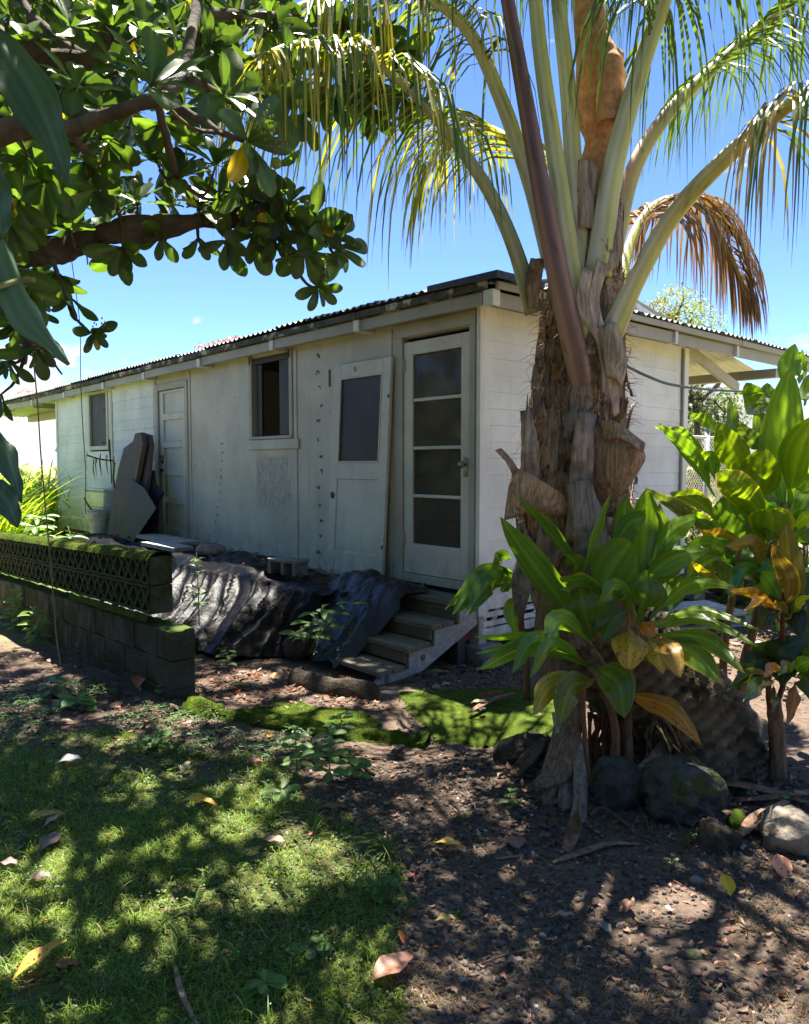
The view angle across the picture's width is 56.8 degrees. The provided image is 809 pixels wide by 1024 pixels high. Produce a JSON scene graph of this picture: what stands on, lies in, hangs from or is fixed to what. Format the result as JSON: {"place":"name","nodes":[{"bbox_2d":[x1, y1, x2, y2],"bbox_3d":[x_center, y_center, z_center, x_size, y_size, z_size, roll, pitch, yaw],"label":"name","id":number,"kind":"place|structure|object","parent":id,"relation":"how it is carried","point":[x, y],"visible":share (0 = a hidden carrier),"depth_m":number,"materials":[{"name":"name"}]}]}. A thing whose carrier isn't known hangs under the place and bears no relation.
{"place":"outdoors","nodes":[
{"label":"outdoors","id":0,"kind":"place"},
{"bbox_2d":[0,466,808,1023],"bbox_3d":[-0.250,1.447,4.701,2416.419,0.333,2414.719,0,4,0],"label":"ground","id":1,"kind":"structure","parent":0,"point":[796,736],"depth_m":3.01,"materials":[{"name":"soil"}]},
{"bbox_2d":[0,588,24,631],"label":"weed","id":2,"kind":"object","parent":1,"relation":"on","point":[14,611],"visible":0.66,"depth_m":7.66,"materials":[{"name":"green plant"}]},
{"bbox_2d":[17,606,51,644],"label":"weed","id":3,"kind":"object","parent":1,"relation":"on","point":[30,640],"visible":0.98,"depth_m":6.97,"materials":[{"name":"green plant"}]},
{"bbox_2d":[0,28,70,527],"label":"climbing plant","id":4,"kind":"object","parent":1,"relation":"on","point":[28,90],"visible":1,"depth_m":1.48,"materials":[{"name":"green plant"}]},
{"bbox_2d":[32,676,65,698],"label":"weed","id":5,"kind":"object","parent":1,"relation":"on","point":[51,679],"visible":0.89,"depth_m":5.18,"materials":[{"name":"green plant"}]},
{"bbox_2d":[38,831,61,851],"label":"fallen leaf","id":6,"kind":"object","parent":1,"relation":"on","point":[47,840],"visible":1,"depth_m":3.13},
{"bbox_2d":[0,457,105,580],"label":"tall grass","id":7,"kind":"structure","parent":1,"relation":"on","point":[33,500],"depth_m":13.45,"materials":[{"name":"plant"}]},
{"bbox_2d":[54,691,96,710],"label":"weed","id":8,"kind":"object","parent":1,"relation":"on","point":[67,701],"visible":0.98,"depth_m":4.89,"materials":[{"name":"green plant"}]},
{"bbox_2d":[0,531,194,700],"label":"block wall","id":9,"kind":"structure","parent":1,"relation":"on","point":[115,637],"depth_m":5.93,"materials":[{"name":"concrete"}]},
{"bbox_2d":[187,552,208,625],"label":"weed","id":10,"kind":"object","parent":9,"relation":"attached to","point":[198,592],"visible":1,"depth_m":5.20,"materials":[{"name":"green plant"}]},
{"bbox_2d":[0,645,229,737],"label":"leaf litter","id":11,"kind":"object","parent":1,"relation":"on","point":[137,698],"visible":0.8,"depth_m":5.30,"materials":[{"name":"plant"}]},
{"bbox_2d":[137,728,175,747],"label":"weed","id":12,"kind":"object","parent":1,"relation":"on","point":[161,733],"visible":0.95,"depth_m":4.27,"materials":[{"name":"green plant"}]},
{"bbox_2d":[0,676,353,765],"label":"weeds","id":13,"kind":"object","parent":1,"relation":"on","point":[200,747],"visible":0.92,"depth_m":4.48,"materials":[{"name":"green plant"}]},
{"bbox_2d":[173,965,198,1023],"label":"dead palm strip","id":14,"kind":"object","parent":1,"relation":"on","point":[181,993],"visible":0.99,"depth_m":2.24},
{"bbox_2d":[0,728,411,1023],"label":"clover","id":15,"kind":"object","parent":1,"relation":"on","point":[372,991],"visible":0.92,"depth_m":2.76,"materials":[{"name":"green plant"}]},
{"bbox_2d":[0,721,421,1023],"bbox_3d":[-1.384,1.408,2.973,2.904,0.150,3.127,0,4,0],"label":"lawn grass","id":16,"kind":"structure","parent":1,"relation":"on","point":[18,956],"depth_m":2.72,"materials":[{"name":"plant"}]},
{"bbox_2d":[8,939,66,982],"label":"fallen leaf","id":17,"kind":"object","parent":16,"relation":"on","point":[38,954],"visible":0.99,"depth_m":2.34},
{"bbox_2d":[0,0,434,420],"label":"broadleaf tree","id":18,"kind":"object","parent":1,"relation":"on","point":[192,46],"visible":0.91,"depth_m":2.75,"materials":[{"name":"green plant"}]},
{"bbox_2d":[32,352,60,664],"bbox_3d":[-1.636,-0.062,3.403,0.107,1.536,0.006,0,4,0],"label":"hanging vine","id":19,"kind":"object","parent":18,"relation":"hanging from","point":[46,512],"visible":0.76,"depth_m":3.41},
{"bbox_2d":[72,263,85,513],"bbox_3d":[-1.554,-0.620,3.568,0.050,1.265,0.004,0,4,0],"label":"hanging vine","id":20,"kind":"object","parent":18,"relation":"hanging from","point":[81,403],"visible":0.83,"depth_m":3.57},
{"bbox_2d":[241,969,286,996],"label":"weed","id":21,"kind":"object","parent":1,"relation":"on","point":[276,981],"visible":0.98,"depth_m":2.28,"materials":[{"name":"green plant"}]},
{"bbox_2d":[260,777,300,802],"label":"weed","id":22,"kind":"object","parent":1,"relation":"on","point":[285,790],"visible":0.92,"depth_m":3.55,"materials":[{"name":"green plant"}]},
{"bbox_2d":[196,663,391,710],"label":"leaf litter","id":23,"kind":"object","parent":1,"relation":"on","point":[327,697],"visible":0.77,"depth_m":5.31,"materials":[{"name":"plant"}]},
{"bbox_2d":[281,725,314,776],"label":"weed","id":24,"kind":"object","parent":1,"relation":"on","point":[295,745],"visible":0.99,"depth_m":3.82,"materials":[{"name":"green plant"}]},
{"bbox_2d":[282,630,313,660],"bbox_3d":[-0.862,1.089,6.091,0.268,0.250,0.241,0,4,0],"label":"stone","id":25,"kind":"object","parent":1,"relation":"on","point":[292,647],"visible":0.74,"depth_m":6.01,"materials":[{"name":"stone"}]},
{"bbox_2d":[278,604,337,649],"bbox_3d":[-0.735,0.930,5.944,0.334,0.435,0.486,-3,5,-43],"label":"weed","id":26,"kind":"object","parent":25,"relation":"on","point":[315,620],"visible":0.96,"depth_m":5.96,"materials":[{"name":"green plant"}]},
{"bbox_2d":[180,696,430,748],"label":"mossy kerb","id":27,"kind":"structure","parent":1,"relation":"on","point":[244,717],"depth_m":4.52,"materials":[{"name":"plant"}]},
{"bbox_2d":[180,696,427,744],"bbox_3d":[-0.647,1.278,4.563,1.682,0.140,0.236,2,4,23],"label":"moss fuzz","id":28,"kind":"object","parent":27,"relation":"on","point":[299,724],"visible":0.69,"depth_m":4.56,"materials":[{"name":"green plant"}]},
{"bbox_2d":[286,935,333,964],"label":"weed","id":29,"kind":"object","parent":1,"relation":"on","point":[310,956],"visible":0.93,"depth_m":2.46,"materials":[{"name":"green plant"}]},
{"bbox_2d":[238,700,382,728],"bbox_3d":[-0.585,1.310,4.808,1.030,0.076,0.693,0,4,0],"label":"moss patch","id":30,"kind":"object","parent":1,"relation":"on","point":[318,714],"visible":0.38,"depth_m":4.79,"materials":[{"name":"plant"}]},
{"bbox_2d":[241,700,381,726],"bbox_3d":[-0.593,1.289,4.783,1.001,0.044,0.408,2,4,31],"label":"moss fuzz","id":31,"kind":"object","parent":30,"relation":"on","point":[319,710],"visible":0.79,"depth_m":4.83,"materials":[{"name":"green plant"}]},
{"bbox_2d":[329,711,355,728],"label":"weed","id":32,"kind":"object","parent":30,"relation":"on","point":[348,714],"visible":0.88,"depth_m":4.50,"materials":[{"name":"green plant"}]},
{"bbox_2d":[311,722,348,789],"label":"weed","id":33,"kind":"object","parent":1,"relation":"on","point":[327,777],"visible":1,"depth_m":3.69,"materials":[{"name":"green plant"}]},
{"bbox_2d":[297,599,366,654],"bbox_3d":[-0.603,0.911,5.955,0.538,0.472,0.317,2,4,31],"label":"weed","id":34,"kind":"object","parent":1,"relation":"on","point":[318,633],"visible":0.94,"depth_m":5.95,"materials":[{"name":"green plant"}]},
{"bbox_2d":[288,668,379,700],"bbox_3d":[-0.527,1.242,5.253,0.793,0.201,0.117,2,4,33],"label":"fallen log","id":35,"kind":"object","parent":1,"relation":"on","point":[317,683],"visible":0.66,"depth_m":5.19,"materials":[{"name":"brown wood"}]},
{"bbox_2d":[333,755,371,781],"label":"weed","id":36,"kind":"object","parent":1,"relation":"on","point":[361,762],"visible":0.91,"depth_m":3.78,"materials":[{"name":"green plant"}]},
{"bbox_2d":[349,873,399,903],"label":"weed","id":37,"kind":"object","parent":1,"relation":"on","point":[393,883],"visible":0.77,"depth_m":2.82,"materials":[{"name":"green plant"}]},
{"bbox_2d":[343,848,411,921],"bbox_3d":[-0.097,1.399,2.731,0.281,0.240,0.356,0,4,0],"label":"grass tuft","id":38,"kind":"object","parent":1,"relation":"on","point":[379,887],"visible":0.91,"depth_m":2.76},
{"bbox_2d":[329,802,434,876],"bbox_3d":[-0.092,1.430,3.069,0.411,0.346,0.404,1,4,17],"label":"grass tuft","id":39,"kind":"object","parent":1,"relation":"on","point":[387,848],"visible":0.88,"depth_m":3.10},
{"bbox_2d":[308,567,464,664],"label":"porch deck","id":40,"kind":"structure","parent":1,"relation":"on","point":[435,603],"depth_m":6.12,"materials":[{"name":"grey wood"}]},
{"bbox_2d":[83,488,114,532],"bbox_3d":[-4.834,0.003,11.626,0.526,0.725,1.075,-3,5,-42],"label":"bucket","id":41,"kind":"object","parent":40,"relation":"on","point":[97,519],"visible":0.68,"depth_m":11.39,"materials":[{"name":"white plastic"}]},
{"bbox_2d":[107,432,146,534],"bbox_3d":[-3.898,-0.335,10.494,0.281,1.540,0.918,-3,5,-42],"label":"leaning plank","id":42,"kind":"object","parent":40,"relation":"on","point":[131,461],"visible":0.77,"depth_m":10.46,"materials":[{"name":"wood"}]},
{"bbox_2d":[119,479,156,541],"bbox_3d":[-3.521,0.022,9.927,0.192,0.910,1.056,-3,5,-42],"label":"leaning sheet","id":43,"kind":"object","parent":40,"relation":"on","point":[140,508],"visible":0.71,"depth_m":9.98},
{"bbox_2d":[136,433,153,538],"bbox_3d":[-3.645,-0.329,10.332,0.341,1.557,0.500,-3,5,-42],"label":"leaning plank","id":44,"kind":"object","parent":40,"relation":"on","point":[145,479],"visible":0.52,"depth_m":10.22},
{"bbox_2d":[141,470,163,540],"bbox_3d":[-3.536,-0.038,10.248,0.196,1.065,1.119,-3,5,-42],"label":"leaning sheet","id":45,"kind":"object","parent":40,"relation":"on","point":[156,493],"visible":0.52,"depth_m":10.02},
{"bbox_2d":[66,532,335,656],"bbox_3d":[-2.829,0.716,8.480,1.582,0.688,6.200,-3,5,-42],"label":"plastic sheet","id":46,"kind":"object","parent":40,"relation":"on","point":[252,609],"visible":0.44,"depth_m":6.84,"materials":[{"name":"plastic"}]},
{"bbox_2d":[141,540,193,551],"bbox_3d":[-2.827,0.406,8.898,0.280,0.065,0.766,-4,5,-45],"label":"loose board","id":47,"kind":"object","parent":46,"relation":"on","point":[168,546],"visible":0.93,"depth_m":8.80,"materials":[{"name":"grey wood"}]},
{"bbox_2d":[136,533,199,544],"bbox_3d":[-2.997,0.346,9.447,0.300,0.065,1.112,-3,5,-44],"label":"loose board","id":48,"kind":"object","parent":46,"relation":"on","point":[164,537],"visible":0.79,"depth_m":9.37,"materials":[{"name":"grey wood"}]},
{"bbox_2d":[195,542,226,555],"bbox_3d":[-2.171,0.423,8.378,0.354,0.162,0.264,0,4,0],"label":"stone","id":49,"kind":"object","parent":46,"relation":"on","point":[207,549],"visible":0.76,"depth_m":8.29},
{"bbox_2d":[267,556,308,576],"bbox_3d":[-1.086,0.508,7.003,0.378,0.150,0.179,3,4,35],"label":"concrete block","id":50,"kind":"object","parent":46,"relation":"on","point":[293,566],"depth_m":6.95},
{"bbox_2d":[103,534,424,591],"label":"leaf litter","id":51,"kind":"object","parent":40,"relation":"on","point":[255,553],"visible":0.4,"depth_m":7.65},
{"bbox_2d":[327,356,393,574],"bbox_3d":[-0.436,-0.392,7.096,0.080,2.045,0.948,-3,5,-42],"label":"leaning door","id":52,"kind":"structure","parent":40,"relation":"on","point":[360,453],"depth_m":7.06,"materials":[{"name":"paint"}]},
{"bbox_2d":[327,356,393,574],"bbox_3d":[-0.436,-0.392,7.096,0.080,2.045,0.948,-3,5,-42],"label":"door leaf","id":53,"kind":"structure","parent":52,"relation":"in","point":[357,523],"depth_m":7.07,"materials":[{"name":"paint"}]},
{"bbox_2d":[368,951,412,981],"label":"fallen leaf","id":54,"kind":"object","parent":1,"relation":"on","point":[388,964],"visible":1,"depth_m":2.32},
{"bbox_2d":[309,608,476,684],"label":"wooden steps","id":55,"kind":"structure","parent":1,"relation":"on","point":[442,635],"depth_m":5.79,"materials":[{"name":"grey wood"}]},
{"bbox_2d":[305,568,431,668],"bbox_3d":[-0.468,0.831,6.334,1.030,0.681,0.990,-3,5,-42],"label":"plastic sheet","id":56,"kind":"object","parent":55,"relation":"on","point":[379,593],"visible":0.84,"depth_m":6.06,"materials":[{"name":"plastic"}]},
{"bbox_2d":[0,665,800,804],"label":"bark bits","id":57,"kind":"object","parent":1,"relation":"on","point":[270,730],"visible":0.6,"depth_m":4.60,"materials":[{"name":"brown wood"}]},
{"bbox_2d":[1,685,804,837],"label":"gravel","id":58,"kind":"structure","parent":1,"relation":"on","point":[482,813],"depth_m":4.06,"materials":[{"name":"gravel"}]},
{"bbox_2d":[2,738,805,1021],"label":"bark bits","id":59,"kind":"object","parent":1,"relation":"on","point":[402,876],"visible":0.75,"depth_m":2.88,"materials":[{"name":"brown wood"}]},
{"bbox_2d":[0,736,808,1023],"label":"leaf litter","id":60,"kind":"object","parent":1,"relation":"on","point":[722,1007],"visible":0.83,"depth_m":2.73,"materials":[{"name":"plant"}]},
{"bbox_2d":[11,741,797,1023],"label":"dropped orange flowers","id":61,"kind":"object","parent":1,"relation":"on","point":[616,965],"visible":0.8,"depth_m":2.86,"materials":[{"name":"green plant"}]},
{"bbox_2d":[0,736,808,1023],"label":"dry twigs","id":62,"kind":"object","parent":1,"relation":"on","point":[395,907],"visible":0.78,"depth_m":2.68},
{"bbox_2d":[2,270,808,644],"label":"house","id":63,"kind":"structure","parent":1,"relation":"on","point":[240,430],"depth_m":7.75,"materials":[{"name":"white paint"}]},
{"bbox_2d":[87,389,108,449],"bbox_3d":[-5.003,-1.500,12.289,0.075,0.960,0.880,-3,5,-42],"label":"window","id":64,"kind":"structure","parent":63,"relation":"in","point":[98,419],"depth_m":12.31,"materials":[{"name":"paint"}]},
{"bbox_2d":[83,453,115,523],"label":"hanging hooks","id":65,"kind":"object","parent":63,"relation":"attached to","point":[105,459],"visible":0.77,"depth_m":11.33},
{"bbox_2d":[158,388,186,537],"bbox_3d":[-3.195,-0.642,10.301,0.100,2.060,0.890,-3,5,-42],"label":"panelled door","id":66,"kind":"structure","parent":63,"relation":"in","point":[171,402],"depth_m":10.32,"materials":[{"name":"paint"}]},
{"bbox_2d":[248,348,299,449],"bbox_3d":[-1.448,-1.233,8.313,0.095,1.070,1.040,-3,5,-42],"label":"window","id":67,"kind":"structure","parent":63,"relation":"in","point":[256,367],"depth_m":8.32,"materials":[{"name":"white paint"}]},
{"bbox_2d":[401,331,468,580],"bbox_3d":[0.257,-0.461,6.410,0.186,2.040,0.837,-3,5,-42],"label":"glazed door","id":68,"kind":"structure","parent":63,"relation":"in","point":[434,538],"depth_m":6.46,"materials":[{"name":"paint"}]},
{"bbox_2d":[627,365,742,391],"bbox_3d":[2.600,-1.005,5.836,0.131,0.234,4.155,3,5,42],"label":"power cable","id":69,"kind":"object","parent":63,"relation":"attached to","point":[664,382],"visible":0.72,"depth_m":5.00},
{"bbox_2d":[398,648,507,684],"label":"leaf litter","id":70,"kind":"object","parent":1,"relation":"on","point":[454,666],"visible":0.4,"depth_m":5.82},
{"bbox_2d":[397,687,554,747],"bbox_3d":[0.538,1.298,4.809,1.181,0.075,1.196,0,4,0],"label":"moss patch","id":71,"kind":"object","parent":1,"relation":"on","point":[468,727],"visible":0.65,"depth_m":4.70,"materials":[{"name":"plant"}]},
{"bbox_2d":[407,687,554,745],"bbox_3d":[0.521,1.276,4.796,1.129,0.044,1.174,0,4,0],"label":"moss fuzz","id":72,"kind":"object","parent":71,"relation":"on","point":[478,712],"visible":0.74,"depth_m":4.76,"materials":[{"name":"green plant"}]},
{"bbox_2d":[465,640,501,664],"bbox_3d":[0.621,1.196,6.201,0.270,0.230,0.270,-3,5,-42],"label":"concrete footing","id":73,"kind":"object","parent":1,"relation":"on","point":[471,651],"visible":0.42,"depth_m":6.08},
{"bbox_2d":[445,550,530,700],"bbox_3d":[0.465,0.616,3.872,0.573,0.830,0.146,-3,4,-36],"label":"ti plant","id":74,"kind":"object","parent":1,"relation":"on","point":[481,582],"visible":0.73,"depth_m":3.82,"materials":[{"name":"green plant"}]},
{"bbox_2d":[208,0,808,822],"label":"coconut palm","id":75,"kind":"object","parent":1,"relation":"on","point":[582,446],"visible":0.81,"depth_m":3.79,"materials":[{"name":"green plant"}]},
{"bbox_2d":[493,732,550,763],"bbox_3d":[0.663,1.288,4.101,0.417,0.172,0.179,-2,4,-33],"label":"boulder","id":76,"kind":"object","parent":1,"relation":"on","point":[511,749],"visible":0.58,"depth_m":4.02,"materials":[{"name":"grey stone"}]},
{"bbox_2d":[509,736,548,776],"bbox_3d":[0.654,1.276,3.913,0.094,0.091,0.371,2,4,34],"label":"dead palm strip","id":77,"kind":"object","parent":1,"relation":"on","point":[527,758],"visible":1,"depth_m":3.90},
{"bbox_2d":[291,750,808,1023],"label":"leaf litter","id":78,"kind":"object","parent":1,"relation":"on","point":[800,894],"visible":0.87,"depth_m":2.70,"materials":[{"name":"plant"}]},
{"bbox_2d":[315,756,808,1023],"bbox_3d":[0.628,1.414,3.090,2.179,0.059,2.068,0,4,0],"label":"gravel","id":79,"kind":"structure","parent":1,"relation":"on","point":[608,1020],"depth_m":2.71,"materials":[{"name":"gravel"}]},
{"bbox_2d":[562,797,581,852],"bbox_3d":[0.703,1.314,3.154,0.063,0.179,0.152,2,4,31],"label":"dead palm strip","id":80,"kind":"object","parent":1,"relation":"on","point":[572,832],"visible":1,"depth_m":3.17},
{"bbox_2d":[550,841,639,863],"bbox_3d":[0.788,1.405,3.114,0.428,0.015,0.065,-1,4,-20],"label":"dead palm strip","id":81,"kind":"object","parent":1,"relation":"on","point":[587,849],"visible":1,"depth_m":3.11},
{"bbox_2d":[394,877,808,1023],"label":"dead straw","id":82,"kind":"object","parent":1,"relation":"on","point":[691,1018],"visible":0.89,"depth_m":2.32,"materials":[{"name":"beige plant"}]},
{"bbox_2d":[588,806,631,828],"bbox_3d":[0.939,1.378,3.389,0.201,0.039,0.077,3,5,38],"label":"dead stick","id":83,"kind":"object","parent":1,"relation":"on","point":[612,814],"visible":1,"depth_m":3.41,"materials":[{"name":"wood"}]},
{"bbox_2d":[475,489,757,778],"bbox_3d":[0.929,0.614,3.476,1.256,1.437,0.763,0,4,0],"label":"ti plant","id":84,"kind":"object","parent":1,"relation":"on","point":[647,534],"visible":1,"depth_m":3.45,"materials":[{"name":"green plant"}]},
{"bbox_2d":[589,755,644,811],"bbox_3d":[1.028,1.300,3.583,0.278,0.262,0.278,0,4,0],"label":"boulder","id":85,"kind":"object","parent":1,"relation":"on","point":[614,782],"visible":0.88,"depth_m":3.49,"materials":[{"name":"stone"}]},
{"bbox_2d":[497,757,808,831],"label":"leaf litter","id":86,"kind":"object","parent":1,"relation":"on","point":[776,783],"visible":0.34,"depth_m":3.62,"materials":[{"name":"plant"}]},
{"bbox_2d":[638,754,728,826],"bbox_3d":[1.272,1.263,3.427,0.395,0.313,0.350,0,4,0],"label":"boulder","id":87,"kind":"object","parent":1,"relation":"on","point":[687,790],"visible":0.97,"depth_m":3.31,"materials":[{"name":"stone"}]},
{"bbox_2d":[643,281,728,332],"bbox_3d":[5.971,-2.275,16.824,2.339,6.028,1.984,-1,4,-15],"label":"background tree","id":88,"kind":"object","parent":1,"relation":"on","point":[674,315],"visible":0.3,"depth_m":16.47,"materials":[{"name":"green plant"}]},
{"bbox_2d":[676,948,709,959],"bbox_3d":[0.948,1.454,2.451,0.119,0.041,0.062,0,4,0],"label":"stone","id":89,"kind":"object","parent":1,"relation":"on","point":[691,954],"visible":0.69,"depth_m":2.44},
{"bbox_2d":[688,383,721,541],"bbox_3d":[5.377,-0.939,13.935,1.293,3.729,0.904,0,4,0],"label":"background tree","id":90,"kind":"object","parent":1,"relation":"on","point":[698,401],"visible":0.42,"depth_m":13.78,"materials":[{"name":"green plant"}]},
{"bbox_2d":[686,411,727,497],"bbox_3d":[5.755,-1.096,14.972,2.186,1.910,1.027,0,4,0],"label":"dry brush","id":91,"kind":"object","parent":1,"relation":"on","point":[703,431],"visible":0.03,"depth_m":14.84,"materials":[{"name":"brown plant"}]},
{"bbox_2d":[667,600,751,628],"bbox_3d":[2.909,1.048,7.640,0.950,0.130,0.730,-1,4,-14],"label":"pallet","id":92,"kind":"object","parent":1,"relation":"on","point":[738,613],"visible":0.23,"depth_m":7.58,"materials":[{"name":"white paint"}]},
{"bbox_2d":[695,817,742,855],"bbox_3d":[1.306,1.361,3.123,0.181,0.160,0.166,0,4,0],"label":"boulder","id":93,"kind":"object","parent":1,"relation":"on","point":[719,839],"visible":0.87,"depth_m":3.07,"materials":[{"name":"grey stone"}]},
{"bbox_2d":[688,384,752,498],"bbox_3d":[6.609,-0.976,16.089,1.674,3.540,1.407,-3,5,-37],"label":"background tree","id":94,"kind":"object","parent":1,"relation":"on","point":[723,399],"visible":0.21,"depth_m":15.77,"materials":[{"name":"green plant"}]},
{"bbox_2d":[685,427,755,541],"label":"chain link fence","id":95,"kind":"object","parent":1,"relation":"on","point":[707,437],"visible":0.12,"depth_m":11.63,"materials":[{"name":"metal"}]},
{"bbox_2d":[645,344,808,703],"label":"ti plant","id":96,"kind":"object","parent":1,"relation":"on","point":[763,488],"visible":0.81,"depth_m":4.01,"materials":[{"name":"green plant"}]},
{"bbox_2d":[720,873,735,896],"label":"fallen leaf","id":97,"kind":"object","parent":1,"relation":"on","point":[728,883],"visible":1,"depth_m":2.76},
{"bbox_2d":[705,580,752,607],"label":"background shrub","id":98,"kind":"object","parent":1,"relation":"on","point":[740,599],"visible":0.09,"depth_m":8.40,"materials":[{"name":"green plant"}]},
{"bbox_2d":[726,809,745,829],"bbox_3d":[1.469,1.368,3.303,0.090,0.099,0.103,0,4,0],"label":"fruit","id":99,"kind":"object","parent":1,"relation":"on","point":[735,818],"visible":0.56,"depth_m":3.28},
{"bbox_2d":[702,628,803,696],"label":"leaf litter","id":100,"kind":"object","parent":1,"relation":"on","point":[758,641],"visible":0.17,"depth_m":6.69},
{"bbox_2d":[737,799,789,836],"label":"dead leaf","id":101,"kind":"object","parent":1,"relation":"on","point":[751,821],"visible":0.73,"depth_m":3.21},
{"bbox_2d":[725,781,808,803],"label":"dead palm strip","id":102,"kind":"object","parent":1,"relation":"on","point":[755,787],"visible":0.83,"depth_m":3.61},
{"bbox_2d":[725,522,808,782],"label":"ti plant","id":103,"kind":"object","parent":1,"relation":"on","point":[782,659],"visible":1,"depth_m":3.60,"materials":[{"name":"green plant"}]},
{"bbox_2d":[740,789,808,800],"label":"dead palm strip","id":104,"kind":"object","parent":1,"relation":"on","point":[765,797],"visible":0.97,"depth_m":3.52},
{"bbox_2d":[743,542,808,625],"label":"background shrub","id":105,"kind":"object","parent":1,"relation":"on","point":[804,549],"visible":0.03,"depth_m":7.21,"materials":[{"name":"green plant"}]},
{"bbox_2d":[772,853,792,877],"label":"fallen leaf","id":106,"kind":"object","parent":1,"relation":"on","point":[782,865],"visible":1,"depth_m":2.88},
{"bbox_2d":[757,805,808,856],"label":"boulder","id":107,"kind":"object","parent":1,"relation":"on","point":[782,828],"visible":0.91,"depth_m":3.07,"materials":[{"name":"stone"}]},
{"bbox_2d":[0,0,808,465],"label":"sky","id":108,"kind":"structure","parent":0,"point":[168,308],"materials":[{"name":"blue"}]},
{"bbox_2d":[422,662,531,689],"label":"gravel","id":109,"kind":"structure","parent":0,"point":[490,682],"depth_m":5.59,"materials":[{"name":"gravel"}]},
{"bbox_2d":[708,629,804,701],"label":"gravel","id":110,"kind":"structure","parent":0,"point":[729,669],"depth_m":6.26,"materials":[{"name":"gravel"}]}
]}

